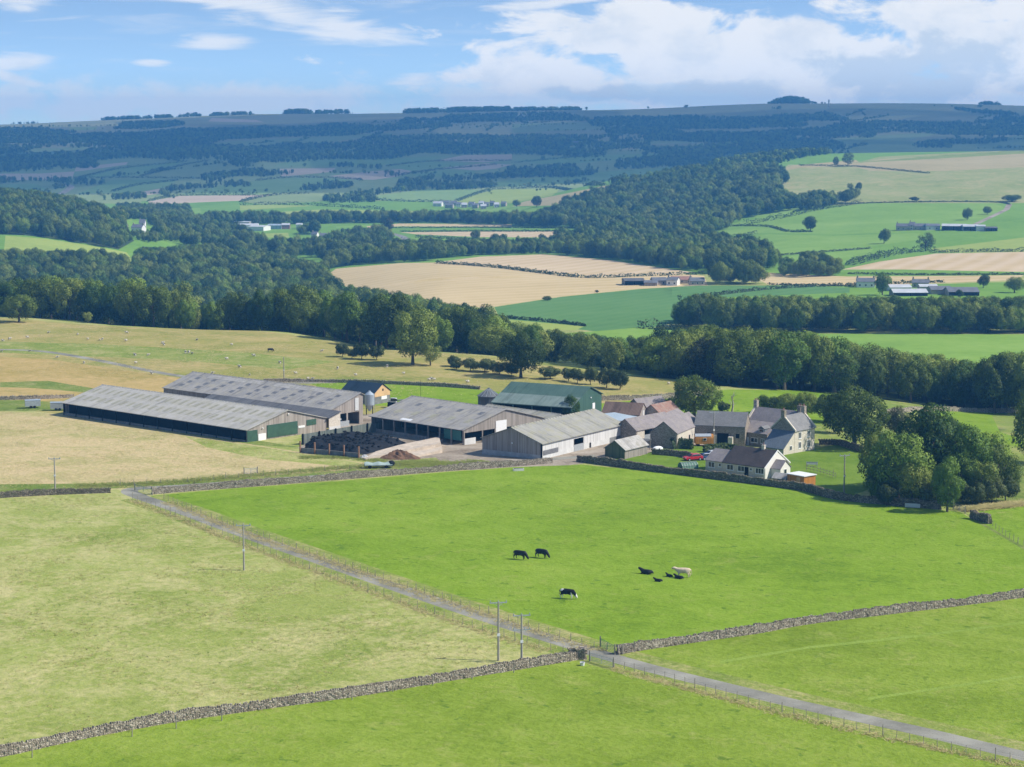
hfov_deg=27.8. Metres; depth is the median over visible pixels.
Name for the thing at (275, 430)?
sliding door
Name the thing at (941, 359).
oak tree
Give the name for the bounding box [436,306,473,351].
oak tree
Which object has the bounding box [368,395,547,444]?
open shed
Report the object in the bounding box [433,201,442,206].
house
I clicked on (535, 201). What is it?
oak tree
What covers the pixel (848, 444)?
stone wall
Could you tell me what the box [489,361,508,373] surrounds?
hawthorn tree
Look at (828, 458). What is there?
lawn
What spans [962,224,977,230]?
barn
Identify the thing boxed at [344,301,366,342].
ash tree
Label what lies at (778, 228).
hedge
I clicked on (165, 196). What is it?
hedge
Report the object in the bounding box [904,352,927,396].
broadleaf tree
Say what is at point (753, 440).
window
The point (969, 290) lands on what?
barn
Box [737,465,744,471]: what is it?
window
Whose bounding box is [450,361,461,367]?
hawthorn tree
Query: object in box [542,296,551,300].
oak tree
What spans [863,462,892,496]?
broadleaf tree
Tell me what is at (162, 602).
meadow grass
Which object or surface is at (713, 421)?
power pole
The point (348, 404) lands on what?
livestock barn
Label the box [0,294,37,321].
oak tree
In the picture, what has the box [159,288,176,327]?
ash tree
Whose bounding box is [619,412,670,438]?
cart shed
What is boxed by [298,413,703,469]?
farmyard
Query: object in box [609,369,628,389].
hawthorn tree
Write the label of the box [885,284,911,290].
barn
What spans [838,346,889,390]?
oak tree
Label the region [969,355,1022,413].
oak tree
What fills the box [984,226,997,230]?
barn
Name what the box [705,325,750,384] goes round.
oak tree
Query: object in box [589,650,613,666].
field gate
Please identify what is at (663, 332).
oak tree
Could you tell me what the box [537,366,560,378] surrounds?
hawthorn tree
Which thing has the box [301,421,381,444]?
silage clamp wall
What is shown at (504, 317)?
ash tree
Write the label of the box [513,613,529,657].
power pole
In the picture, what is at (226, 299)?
oak tree
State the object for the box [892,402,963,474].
broadleaf tree
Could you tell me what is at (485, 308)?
oak tree
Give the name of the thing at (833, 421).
oak tree
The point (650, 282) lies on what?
barn
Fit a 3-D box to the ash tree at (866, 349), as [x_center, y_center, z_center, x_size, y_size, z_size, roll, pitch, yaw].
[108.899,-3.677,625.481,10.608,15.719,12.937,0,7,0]
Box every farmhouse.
[666,275,680,285]
[747,398,801,446]
[856,275,874,287]
[896,222,910,230]
[912,277,929,287]
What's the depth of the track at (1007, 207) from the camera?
2141.72 m
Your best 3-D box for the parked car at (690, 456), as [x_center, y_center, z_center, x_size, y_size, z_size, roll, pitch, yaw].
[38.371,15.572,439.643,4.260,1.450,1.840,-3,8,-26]
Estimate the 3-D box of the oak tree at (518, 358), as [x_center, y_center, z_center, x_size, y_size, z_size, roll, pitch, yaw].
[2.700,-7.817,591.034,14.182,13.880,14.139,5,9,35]
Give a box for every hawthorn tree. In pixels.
[335,343,348,356]
[345,348,355,356]
[353,343,369,358]
[369,345,384,359]
[447,355,460,363]
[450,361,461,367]
[459,357,479,370]
[472,358,495,371]
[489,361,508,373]
[505,364,518,373]
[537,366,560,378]
[561,368,574,381]
[570,368,584,382]
[583,366,597,383]
[596,367,616,387]
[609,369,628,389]
[665,396,685,409]
[876,482,899,505]
[915,479,945,501]
[961,482,986,504]
[980,476,1008,502]
[995,474,1020,500]
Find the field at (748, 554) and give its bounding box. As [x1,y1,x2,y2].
[155,465,1023,643]
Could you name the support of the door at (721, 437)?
in the long stone barn at (730, 427)
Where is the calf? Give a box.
[673,573,683,578]
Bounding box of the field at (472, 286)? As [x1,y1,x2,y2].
[331,263,707,306]
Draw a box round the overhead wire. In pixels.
[254,530,497,601]
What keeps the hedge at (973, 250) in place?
on the ground at (968, 171)
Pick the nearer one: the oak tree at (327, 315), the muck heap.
the muck heap
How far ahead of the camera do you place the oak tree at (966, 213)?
2082.17 m
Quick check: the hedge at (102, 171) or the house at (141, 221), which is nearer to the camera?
the house at (141, 221)
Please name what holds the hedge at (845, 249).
on the ground at (968, 171)
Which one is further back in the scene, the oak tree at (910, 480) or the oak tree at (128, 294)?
the oak tree at (128, 294)
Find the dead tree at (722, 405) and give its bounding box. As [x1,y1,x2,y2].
[717,393,736,411]
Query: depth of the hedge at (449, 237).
2302.33 m
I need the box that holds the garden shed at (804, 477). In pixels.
[786,471,816,484]
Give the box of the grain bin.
[477,388,497,404]
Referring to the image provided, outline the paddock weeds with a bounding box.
[951,499,1023,511]
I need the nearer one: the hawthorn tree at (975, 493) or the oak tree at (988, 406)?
the hawthorn tree at (975, 493)
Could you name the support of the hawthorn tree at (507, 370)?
on the field at (328, 358)
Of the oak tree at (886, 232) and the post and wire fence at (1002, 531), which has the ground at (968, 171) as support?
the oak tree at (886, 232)
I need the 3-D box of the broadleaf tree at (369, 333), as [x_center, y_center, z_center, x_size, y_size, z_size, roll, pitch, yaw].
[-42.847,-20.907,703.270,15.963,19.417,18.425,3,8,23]
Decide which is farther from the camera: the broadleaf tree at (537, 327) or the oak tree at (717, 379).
the broadleaf tree at (537, 327)
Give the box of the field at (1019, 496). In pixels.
[868,438,1023,507]
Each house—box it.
[131,222,145,232]
[139,218,145,225]
[311,230,318,237]
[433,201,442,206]
[445,202,453,207]
[461,202,466,207]
[472,203,478,208]
[501,200,506,206]
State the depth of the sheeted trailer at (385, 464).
429.34 m
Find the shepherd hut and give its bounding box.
[694,433,713,445]
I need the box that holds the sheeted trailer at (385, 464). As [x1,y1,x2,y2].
[364,460,394,468]
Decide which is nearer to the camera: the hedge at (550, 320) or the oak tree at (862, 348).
the oak tree at (862, 348)
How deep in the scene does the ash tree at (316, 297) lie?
742.22 m
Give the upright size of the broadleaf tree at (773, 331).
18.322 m
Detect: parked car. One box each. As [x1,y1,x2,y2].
[682,453,702,460]
[700,452,709,459]
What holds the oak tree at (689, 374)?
on the ground at (968, 171)
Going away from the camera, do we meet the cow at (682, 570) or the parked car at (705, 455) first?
the cow at (682, 570)
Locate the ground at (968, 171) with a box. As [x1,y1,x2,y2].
[0,103,1023,737]
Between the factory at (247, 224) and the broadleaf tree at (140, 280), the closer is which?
the broadleaf tree at (140, 280)
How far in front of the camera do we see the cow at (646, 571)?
324.09 m
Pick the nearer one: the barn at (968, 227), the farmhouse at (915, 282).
the farmhouse at (915, 282)
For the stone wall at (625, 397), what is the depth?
543.64 m
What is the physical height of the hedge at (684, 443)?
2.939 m
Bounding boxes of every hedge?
[78,160,186,176]
[82,175,200,178]
[112,179,177,191]
[139,159,210,176]
[147,193,255,200]
[239,191,308,201]
[239,201,384,209]
[255,175,362,180]
[366,225,574,228]
[378,197,440,201]
[386,159,511,165]
[399,229,569,231]
[401,163,496,174]
[415,235,488,239]
[435,260,703,277]
[454,181,605,200]
[501,314,585,325]
[511,182,597,189]
[514,155,578,162]
[637,318,682,329]
[670,437,693,449]
[697,279,942,295]
[702,442,738,451]
[730,224,812,231]
[731,230,757,236]
[743,199,861,223]
[767,282,855,286]
[781,246,871,254]
[798,164,929,172]
[830,200,1009,204]
[845,244,934,264]
[848,271,1023,274]
[929,247,1023,252]
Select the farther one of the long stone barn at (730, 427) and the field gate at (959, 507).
the long stone barn at (730, 427)
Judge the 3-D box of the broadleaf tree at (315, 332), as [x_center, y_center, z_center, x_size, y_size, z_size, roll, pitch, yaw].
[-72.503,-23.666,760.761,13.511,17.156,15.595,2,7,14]
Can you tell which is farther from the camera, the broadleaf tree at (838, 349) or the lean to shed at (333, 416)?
the broadleaf tree at (838, 349)
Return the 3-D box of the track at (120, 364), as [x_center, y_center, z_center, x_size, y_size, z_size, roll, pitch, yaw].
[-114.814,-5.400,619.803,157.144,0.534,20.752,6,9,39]
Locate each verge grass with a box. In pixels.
[75,454,488,487]
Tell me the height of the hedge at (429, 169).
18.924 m
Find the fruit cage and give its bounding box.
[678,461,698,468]
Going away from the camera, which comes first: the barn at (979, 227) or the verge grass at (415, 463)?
the verge grass at (415, 463)
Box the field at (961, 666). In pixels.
[637,598,1023,741]
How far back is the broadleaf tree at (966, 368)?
611.55 m
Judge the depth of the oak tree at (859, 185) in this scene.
2507.82 m
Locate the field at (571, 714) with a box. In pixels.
[0,661,1006,766]
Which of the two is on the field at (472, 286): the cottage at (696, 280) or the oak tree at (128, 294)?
the cottage at (696, 280)
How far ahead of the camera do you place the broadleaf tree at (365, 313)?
715.86 m
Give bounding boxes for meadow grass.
[6,521,406,742]
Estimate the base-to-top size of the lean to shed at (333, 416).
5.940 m
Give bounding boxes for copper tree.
[380,217,393,229]
[682,337,739,382]
[878,405,909,433]
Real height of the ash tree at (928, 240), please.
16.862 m
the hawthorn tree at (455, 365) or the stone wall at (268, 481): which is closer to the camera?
the stone wall at (268, 481)
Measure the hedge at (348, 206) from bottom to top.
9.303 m
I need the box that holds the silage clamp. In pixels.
[305,431,405,454]
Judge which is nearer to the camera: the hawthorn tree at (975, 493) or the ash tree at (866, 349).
the hawthorn tree at (975, 493)
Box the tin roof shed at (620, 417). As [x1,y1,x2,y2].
[604,412,636,421]
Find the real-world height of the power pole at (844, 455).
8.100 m
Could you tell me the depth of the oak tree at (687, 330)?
650.90 m
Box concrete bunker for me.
[363,443,440,459]
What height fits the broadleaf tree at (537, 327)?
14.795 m
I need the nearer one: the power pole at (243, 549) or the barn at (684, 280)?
the power pole at (243, 549)
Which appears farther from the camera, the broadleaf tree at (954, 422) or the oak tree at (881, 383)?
the oak tree at (881, 383)
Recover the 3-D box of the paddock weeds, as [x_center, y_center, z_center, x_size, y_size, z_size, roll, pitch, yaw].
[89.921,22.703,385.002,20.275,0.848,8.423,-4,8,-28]
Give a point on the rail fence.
(820, 469)
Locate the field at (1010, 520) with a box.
[966,506,1023,548]
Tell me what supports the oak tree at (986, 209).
on the ground at (968, 171)
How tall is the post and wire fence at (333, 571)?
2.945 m
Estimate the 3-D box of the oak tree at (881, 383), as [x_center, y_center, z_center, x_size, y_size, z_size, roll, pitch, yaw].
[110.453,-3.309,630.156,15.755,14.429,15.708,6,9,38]
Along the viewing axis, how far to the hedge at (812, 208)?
2262.75 m
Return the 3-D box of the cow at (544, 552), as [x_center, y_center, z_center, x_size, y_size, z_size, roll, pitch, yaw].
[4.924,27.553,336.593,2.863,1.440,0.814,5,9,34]
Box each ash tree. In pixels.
[67,279,88,320]
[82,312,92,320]
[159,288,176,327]
[168,281,193,328]
[191,296,201,326]
[214,292,239,329]
[280,285,322,333]
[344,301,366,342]
[358,297,383,345]
[418,343,442,365]
[495,313,510,353]
[779,330,811,388]
[808,352,860,392]
[842,152,853,163]
[863,345,887,388]
[878,348,902,396]
[890,351,913,397]
[914,357,938,400]
[917,232,935,250]
[964,459,999,502]
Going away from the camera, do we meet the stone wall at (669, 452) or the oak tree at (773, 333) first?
the stone wall at (669, 452)
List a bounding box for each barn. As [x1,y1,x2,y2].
[60,384,325,441]
[162,371,364,427]
[480,408,621,458]
[491,381,602,414]
[622,278,643,284]
[644,280,657,285]
[649,412,695,448]
[650,277,666,284]
[671,276,691,283]
[694,410,749,445]
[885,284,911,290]
[889,289,928,295]
[913,223,928,229]
[917,284,937,288]
[925,224,939,229]
[927,286,951,293]
[941,224,961,230]
[944,287,979,295]
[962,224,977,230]
[976,225,985,230]
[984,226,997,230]
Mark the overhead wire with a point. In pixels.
(363, 574)
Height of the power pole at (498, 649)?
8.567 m
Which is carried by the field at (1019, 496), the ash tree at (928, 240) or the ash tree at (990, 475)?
the ash tree at (990, 475)
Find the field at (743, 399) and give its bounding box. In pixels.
[602,390,837,423]
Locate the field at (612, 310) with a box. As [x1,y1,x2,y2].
[495,285,849,330]
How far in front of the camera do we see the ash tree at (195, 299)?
815.60 m
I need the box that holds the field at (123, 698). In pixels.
[0,492,575,744]
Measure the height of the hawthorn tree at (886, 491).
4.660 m
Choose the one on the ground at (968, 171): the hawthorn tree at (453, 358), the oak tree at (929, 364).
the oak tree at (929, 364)
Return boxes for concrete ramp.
[369,437,441,457]
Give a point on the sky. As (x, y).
(61, 60)
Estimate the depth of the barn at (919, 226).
1988.95 m
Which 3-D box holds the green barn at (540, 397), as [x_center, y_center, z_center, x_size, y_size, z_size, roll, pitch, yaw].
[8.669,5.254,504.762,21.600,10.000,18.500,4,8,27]
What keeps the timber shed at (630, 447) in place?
on the lawn at (828, 458)
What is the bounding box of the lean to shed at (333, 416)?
[205,394,340,429]
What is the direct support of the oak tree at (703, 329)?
on the ground at (968, 171)
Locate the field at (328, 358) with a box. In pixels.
[0,318,707,429]
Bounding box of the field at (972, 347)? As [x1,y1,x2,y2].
[565,327,1023,362]
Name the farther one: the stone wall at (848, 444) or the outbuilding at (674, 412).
the outbuilding at (674, 412)
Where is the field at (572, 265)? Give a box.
[444,254,692,276]
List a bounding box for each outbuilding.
[601,401,645,415]
[631,395,665,407]
[646,400,678,414]
[647,408,683,433]
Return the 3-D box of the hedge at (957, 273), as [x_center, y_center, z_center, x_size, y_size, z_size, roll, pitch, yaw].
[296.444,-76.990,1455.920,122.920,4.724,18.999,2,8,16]
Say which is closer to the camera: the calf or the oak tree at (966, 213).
the calf
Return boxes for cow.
[513,550,528,559]
[535,548,549,557]
[559,588,577,598]
[638,567,653,574]
[671,567,691,576]
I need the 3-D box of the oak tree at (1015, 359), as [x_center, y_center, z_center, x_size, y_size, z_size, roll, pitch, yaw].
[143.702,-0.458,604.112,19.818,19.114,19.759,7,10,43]
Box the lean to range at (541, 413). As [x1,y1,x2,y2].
[485,404,561,418]
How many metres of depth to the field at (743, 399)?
554.50 m
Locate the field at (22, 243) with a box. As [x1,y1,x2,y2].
[4,236,131,264]
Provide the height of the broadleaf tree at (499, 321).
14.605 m
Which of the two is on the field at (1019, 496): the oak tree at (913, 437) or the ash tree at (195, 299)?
the oak tree at (913, 437)
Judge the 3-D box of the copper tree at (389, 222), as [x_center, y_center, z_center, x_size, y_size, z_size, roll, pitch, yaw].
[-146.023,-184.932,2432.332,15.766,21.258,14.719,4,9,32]
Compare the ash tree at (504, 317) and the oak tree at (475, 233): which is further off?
the oak tree at (475, 233)
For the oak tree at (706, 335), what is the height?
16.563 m
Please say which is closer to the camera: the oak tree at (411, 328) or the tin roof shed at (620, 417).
the tin roof shed at (620, 417)
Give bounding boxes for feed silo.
[365,391,374,414]
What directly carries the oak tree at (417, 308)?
on the ground at (968, 171)
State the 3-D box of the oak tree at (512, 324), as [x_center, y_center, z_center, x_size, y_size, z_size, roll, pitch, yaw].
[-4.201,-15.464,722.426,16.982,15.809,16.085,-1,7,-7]
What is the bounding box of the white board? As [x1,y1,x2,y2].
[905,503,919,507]
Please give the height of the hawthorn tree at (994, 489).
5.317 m
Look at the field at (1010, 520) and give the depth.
368.37 m
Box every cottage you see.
[688,275,704,284]
[909,220,914,229]
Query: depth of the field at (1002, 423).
558.56 m
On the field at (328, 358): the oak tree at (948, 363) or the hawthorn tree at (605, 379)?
the hawthorn tree at (605, 379)
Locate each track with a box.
[0,349,326,383]
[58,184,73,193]
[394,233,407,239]
[961,204,1011,229]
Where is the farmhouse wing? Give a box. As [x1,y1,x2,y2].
[761,404,815,454]
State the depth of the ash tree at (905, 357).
622.85 m
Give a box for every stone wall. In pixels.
[0,394,73,399]
[0,487,110,497]
[0,651,586,756]
[151,457,552,494]
[264,378,480,389]
[576,455,941,509]
[602,391,712,400]
[616,588,1023,654]
[651,448,694,459]
[818,438,863,450]
[887,406,1017,412]
[969,509,991,523]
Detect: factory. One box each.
[238,223,258,226]
[248,225,270,230]
[268,224,281,228]
[281,223,289,228]
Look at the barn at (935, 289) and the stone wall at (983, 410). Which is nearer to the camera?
the stone wall at (983, 410)
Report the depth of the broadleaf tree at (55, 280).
795.70 m
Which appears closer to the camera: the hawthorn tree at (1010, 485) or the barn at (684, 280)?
the hawthorn tree at (1010, 485)
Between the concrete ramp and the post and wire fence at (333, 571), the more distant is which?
the concrete ramp
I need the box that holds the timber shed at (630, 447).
[603,435,648,458]
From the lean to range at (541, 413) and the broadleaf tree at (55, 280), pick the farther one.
the broadleaf tree at (55, 280)
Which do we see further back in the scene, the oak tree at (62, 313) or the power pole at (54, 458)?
the oak tree at (62, 313)
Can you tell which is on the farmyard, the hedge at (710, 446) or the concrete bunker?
the concrete bunker
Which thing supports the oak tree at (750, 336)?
on the ground at (968, 171)
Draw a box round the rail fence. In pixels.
[806,463,834,475]
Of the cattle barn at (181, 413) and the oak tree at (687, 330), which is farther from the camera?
the oak tree at (687, 330)
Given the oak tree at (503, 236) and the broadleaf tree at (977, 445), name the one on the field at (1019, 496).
the broadleaf tree at (977, 445)
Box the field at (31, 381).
[0,357,178,400]
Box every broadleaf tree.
[4,277,31,286]
[32,275,66,318]
[81,277,104,321]
[97,283,114,323]
[112,277,145,323]
[168,290,197,328]
[247,287,276,330]
[300,296,325,335]
[312,289,333,336]
[317,298,340,337]
[329,290,363,341]
[356,302,375,345]
[360,293,410,343]
[480,314,509,354]
[523,322,543,335]
[561,394,579,414]
[636,337,680,377]
[760,331,811,389]
[763,327,781,385]
[787,331,820,388]
[814,336,857,392]
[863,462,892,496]
[865,430,936,497]
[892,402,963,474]
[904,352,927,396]
[936,450,981,500]
[938,413,966,465]
[940,423,997,481]
[948,359,975,407]
[972,431,1013,475]
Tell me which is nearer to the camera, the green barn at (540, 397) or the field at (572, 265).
the green barn at (540, 397)
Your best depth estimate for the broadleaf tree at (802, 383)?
610.91 m
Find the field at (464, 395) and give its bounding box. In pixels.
[312,383,499,405]
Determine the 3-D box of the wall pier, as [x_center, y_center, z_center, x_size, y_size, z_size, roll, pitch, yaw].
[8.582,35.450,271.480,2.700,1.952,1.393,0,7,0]
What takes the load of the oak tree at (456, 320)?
on the ground at (968, 171)
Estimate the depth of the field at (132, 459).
446.65 m
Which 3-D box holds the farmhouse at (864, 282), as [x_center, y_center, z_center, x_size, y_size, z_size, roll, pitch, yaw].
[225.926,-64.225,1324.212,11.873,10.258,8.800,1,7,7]
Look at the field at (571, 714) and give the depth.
236.60 m
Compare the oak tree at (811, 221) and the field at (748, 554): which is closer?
the field at (748, 554)
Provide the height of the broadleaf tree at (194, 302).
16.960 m
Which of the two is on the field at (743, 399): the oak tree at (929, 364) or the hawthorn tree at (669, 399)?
the hawthorn tree at (669, 399)
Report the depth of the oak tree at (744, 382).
607.72 m
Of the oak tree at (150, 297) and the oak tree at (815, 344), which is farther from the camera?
the oak tree at (150, 297)
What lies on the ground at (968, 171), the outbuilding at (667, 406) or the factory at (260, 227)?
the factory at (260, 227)
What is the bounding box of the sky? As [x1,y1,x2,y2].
[0,0,1023,124]
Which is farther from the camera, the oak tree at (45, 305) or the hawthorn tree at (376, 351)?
the oak tree at (45, 305)
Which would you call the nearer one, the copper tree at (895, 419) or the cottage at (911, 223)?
the copper tree at (895, 419)
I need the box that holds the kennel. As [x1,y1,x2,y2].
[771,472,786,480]
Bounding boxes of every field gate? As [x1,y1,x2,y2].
[134,483,152,494]
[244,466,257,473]
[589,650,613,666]
[600,636,615,654]
[622,641,634,654]
[953,502,965,513]
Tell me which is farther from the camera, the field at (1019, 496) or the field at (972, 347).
the field at (972, 347)
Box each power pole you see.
[48,457,59,488]
[236,523,250,569]
[490,600,506,660]
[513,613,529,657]
[709,411,718,434]
[840,454,849,492]
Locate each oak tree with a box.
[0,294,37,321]
[14,275,61,317]
[47,277,84,319]
[52,274,75,319]
[112,282,144,325]
[130,284,173,326]
[216,291,249,330]
[265,284,316,332]
[324,297,353,339]
[361,292,414,347]
[361,332,384,345]
[388,308,438,364]
[389,300,426,343]
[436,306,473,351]
[445,305,485,352]
[465,304,495,318]
[470,229,480,238]
[480,316,518,354]
[496,332,546,377]
[498,234,507,238]
[512,200,520,205]
[531,195,541,206]
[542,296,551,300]
[637,335,664,374]
[651,325,677,374]
[657,331,699,378]
[669,324,707,340]
[672,374,723,416]
[683,329,714,377]
[685,339,708,378]
[691,324,728,379]
[699,337,721,381]
[701,330,735,380]
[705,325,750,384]
[710,335,767,385]
[735,326,773,334]
[736,354,769,384]
[741,330,756,383]
[744,329,808,387]
[746,332,776,385]
[749,327,779,384]
[756,395,779,408]
[772,393,796,409]
[794,391,820,414]
[795,333,836,391]
[802,216,817,229]
[811,392,842,417]
[824,414,848,429]
[833,157,838,164]
[837,343,856,390]
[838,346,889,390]
[840,345,868,389]
[851,342,899,393]
[855,182,861,189]
[857,430,894,480]
[858,352,889,394]
[878,228,890,241]
[886,359,932,402]
[891,462,932,498]
[898,418,945,469]
[913,359,942,401]
[919,353,954,398]
[936,358,966,404]
[956,289,963,296]
[962,208,972,219]
[968,350,1023,408]
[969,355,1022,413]
[972,375,998,407]
[976,274,990,287]
[983,206,992,213]
[1001,194,1021,201]
[1004,276,1023,292]
[1004,361,1023,407]
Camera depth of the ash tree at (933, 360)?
622.32 m
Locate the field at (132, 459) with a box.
[0,411,437,491]
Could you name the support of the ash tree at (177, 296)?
on the ground at (968, 171)
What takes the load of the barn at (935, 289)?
on the ground at (968, 171)
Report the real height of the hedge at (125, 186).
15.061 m
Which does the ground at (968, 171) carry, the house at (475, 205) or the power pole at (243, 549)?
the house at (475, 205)
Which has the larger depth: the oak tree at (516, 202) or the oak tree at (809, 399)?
the oak tree at (516, 202)
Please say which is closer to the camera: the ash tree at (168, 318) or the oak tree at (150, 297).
the oak tree at (150, 297)
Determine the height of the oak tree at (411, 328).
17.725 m
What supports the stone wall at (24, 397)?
on the field at (328, 358)
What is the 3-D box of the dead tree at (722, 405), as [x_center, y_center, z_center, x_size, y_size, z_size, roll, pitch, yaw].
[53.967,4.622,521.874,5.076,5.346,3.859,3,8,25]
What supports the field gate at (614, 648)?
on the dirt track at (879, 713)
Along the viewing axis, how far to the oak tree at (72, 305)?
785.40 m
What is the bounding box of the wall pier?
[567,646,587,659]
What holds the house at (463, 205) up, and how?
on the ground at (968, 171)
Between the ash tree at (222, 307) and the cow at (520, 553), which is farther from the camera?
the ash tree at (222, 307)
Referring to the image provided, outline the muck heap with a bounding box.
[380,449,420,459]
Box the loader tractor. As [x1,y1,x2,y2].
[387,398,402,406]
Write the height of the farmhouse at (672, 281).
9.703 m
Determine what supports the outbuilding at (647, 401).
on the farmyard
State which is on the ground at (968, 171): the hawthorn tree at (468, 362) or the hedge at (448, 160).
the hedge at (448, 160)
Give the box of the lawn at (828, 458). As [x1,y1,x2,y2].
[613,445,867,494]
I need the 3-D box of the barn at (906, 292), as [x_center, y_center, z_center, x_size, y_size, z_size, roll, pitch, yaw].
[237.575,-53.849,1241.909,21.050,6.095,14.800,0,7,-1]
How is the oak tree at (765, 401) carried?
on the field at (743, 399)
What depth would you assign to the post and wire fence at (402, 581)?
312.10 m
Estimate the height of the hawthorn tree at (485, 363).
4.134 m
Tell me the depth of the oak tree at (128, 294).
767.79 m
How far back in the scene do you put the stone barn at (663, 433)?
457.06 m
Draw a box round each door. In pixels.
[258,433,265,440]
[267,421,297,437]
[717,433,728,443]
[744,467,748,475]
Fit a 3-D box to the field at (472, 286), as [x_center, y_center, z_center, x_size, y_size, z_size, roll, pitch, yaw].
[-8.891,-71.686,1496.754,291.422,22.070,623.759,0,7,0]
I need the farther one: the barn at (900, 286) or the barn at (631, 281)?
the barn at (631, 281)
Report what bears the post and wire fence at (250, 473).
on the field at (132, 459)
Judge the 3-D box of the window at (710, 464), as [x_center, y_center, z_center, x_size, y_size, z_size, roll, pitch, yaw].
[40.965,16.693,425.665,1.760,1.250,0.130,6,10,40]
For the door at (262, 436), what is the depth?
470.60 m
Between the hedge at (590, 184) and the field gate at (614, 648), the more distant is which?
the hedge at (590, 184)
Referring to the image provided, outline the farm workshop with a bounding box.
[341,380,391,404]
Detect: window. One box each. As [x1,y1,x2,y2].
[708,461,714,467]
[727,464,733,470]
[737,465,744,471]
[750,437,757,442]
[755,468,763,474]
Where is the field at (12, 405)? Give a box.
[0,400,297,447]
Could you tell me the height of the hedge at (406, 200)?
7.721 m
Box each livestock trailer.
[25,399,40,407]
[50,401,62,410]
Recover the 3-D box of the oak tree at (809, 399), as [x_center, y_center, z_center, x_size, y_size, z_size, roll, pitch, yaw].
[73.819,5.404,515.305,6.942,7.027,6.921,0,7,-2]
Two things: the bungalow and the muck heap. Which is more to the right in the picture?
the bungalow
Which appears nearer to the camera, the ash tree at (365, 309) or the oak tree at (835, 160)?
the ash tree at (365, 309)
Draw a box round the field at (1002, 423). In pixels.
[883,408,1023,450]
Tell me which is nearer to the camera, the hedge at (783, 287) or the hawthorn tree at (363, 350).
the hawthorn tree at (363, 350)
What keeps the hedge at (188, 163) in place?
on the ground at (968, 171)
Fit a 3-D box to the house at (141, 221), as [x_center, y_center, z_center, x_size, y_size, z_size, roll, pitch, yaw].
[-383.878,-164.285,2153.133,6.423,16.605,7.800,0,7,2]
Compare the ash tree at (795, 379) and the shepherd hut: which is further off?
the ash tree at (795, 379)
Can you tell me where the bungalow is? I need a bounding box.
[705,443,790,478]
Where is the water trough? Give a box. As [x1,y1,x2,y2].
[513,468,523,470]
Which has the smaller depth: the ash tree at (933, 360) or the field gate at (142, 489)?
the field gate at (142, 489)
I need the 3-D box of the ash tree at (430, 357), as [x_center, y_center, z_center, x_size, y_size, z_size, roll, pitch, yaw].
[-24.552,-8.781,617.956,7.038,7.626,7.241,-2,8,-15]
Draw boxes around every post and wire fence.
[120,462,397,483]
[132,492,566,650]
[168,497,606,651]
[614,661,1023,761]
[989,521,1023,543]
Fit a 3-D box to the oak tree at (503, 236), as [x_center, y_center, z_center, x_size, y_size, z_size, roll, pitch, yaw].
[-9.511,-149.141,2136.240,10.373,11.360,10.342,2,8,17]
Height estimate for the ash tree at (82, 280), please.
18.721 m

